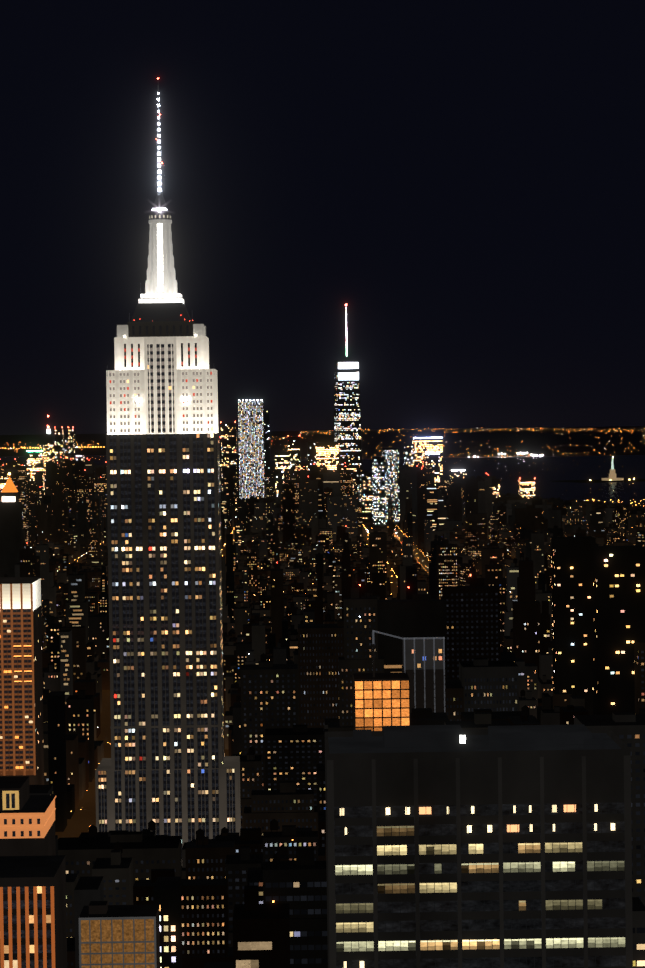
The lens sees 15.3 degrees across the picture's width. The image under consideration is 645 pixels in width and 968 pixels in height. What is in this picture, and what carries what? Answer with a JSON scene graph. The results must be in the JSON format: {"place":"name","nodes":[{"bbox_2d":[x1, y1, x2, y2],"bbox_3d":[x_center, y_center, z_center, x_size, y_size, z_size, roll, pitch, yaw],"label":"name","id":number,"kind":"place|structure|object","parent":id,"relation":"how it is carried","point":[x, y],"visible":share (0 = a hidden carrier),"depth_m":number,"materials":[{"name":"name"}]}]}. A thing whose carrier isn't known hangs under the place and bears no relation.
{"place":"outdoors","nodes":[
{"label":"outdoors","id":0,"kind":"place"},
{"bbox_2d":[0,426,644,838],"bbox_3d":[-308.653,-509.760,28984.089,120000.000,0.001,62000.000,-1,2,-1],"label":"ground","id":1,"kind":"structure","parent":0,"point":[494,442],"depth_m":23920.73,"materials":[{"name":"grey"}]},
{"bbox_2d":[0,577,43,784],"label":"skyscraper","id":2,"kind":"structure","parent":1,"relation":"on","point":[21,721],"depth_m":1491.75,"materials":[{"name":"brown"}]},
{"bbox_2d":[0,776,66,967],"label":"sodium lit buildings","id":3,"kind":"structure","parent":1,"relation":"on","point":[33,926],"depth_m":600.66,"materials":[{"name":"orange concrete"}]},
{"bbox_2d":[79,901,159,967],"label":"office building","id":4,"kind":"structure","parent":1,"relation":"on","point":[119,936],"depth_m":825.21,"materials":[{"name":"concrete"}]},
{"bbox_2d":[95,78,240,846],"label":"skyscraper","id":5,"kind":"structure","parent":1,"relation":"on","point":[168,768],"depth_m":1280.04,"materials":[{"name":"stone"}]},
{"bbox_2d":[0,314,644,967],"bbox_3d":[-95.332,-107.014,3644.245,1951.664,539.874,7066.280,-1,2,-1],"label":"city buildings","id":6,"kind":"structure","parent":1,"relation":"on","point":[546,626],"depth_m":1744.81,"materials":[{"name":"black glass"}]},
{"bbox_2d":[3,304,644,902],"bbox_3d":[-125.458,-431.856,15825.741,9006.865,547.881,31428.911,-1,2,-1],"label":"city lights","id":7,"kind":"object","parent":1,"relation":"on","point":[345,466],"visible":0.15,"depth_m":5891.41,"materials":[{"name":"glass"}]},
{"bbox_2d":[353,630,445,730],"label":"office building","id":8,"kind":"structure","parent":1,"relation":"on","point":[380,700],"depth_m":1019.55,"materials":[{"name":"orange glass"}]},
{"bbox_2d":[325,724,632,967],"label":"office slab","id":9,"kind":"structure","parent":1,"relation":"on","point":[452,846],"depth_m":472.99,"materials":[{"name":"concrete"}]},
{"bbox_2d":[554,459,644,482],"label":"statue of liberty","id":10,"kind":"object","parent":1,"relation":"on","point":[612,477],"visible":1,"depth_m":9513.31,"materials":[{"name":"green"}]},
{"bbox_2d":[0,454,644,505],"bbox_3d":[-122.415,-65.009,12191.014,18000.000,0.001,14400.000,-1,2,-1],"label":"harbour water","id":11,"kind":"structure","parent":0,"point":[544,472],"depth_m":11229.25,"materials":[{"name":"black liquid"}]},
{"bbox_2d":[0,0,644,434],"label":"sky","id":12,"kind":"structure","parent":0,"point":[466,178],"materials":[{"name":"black"}]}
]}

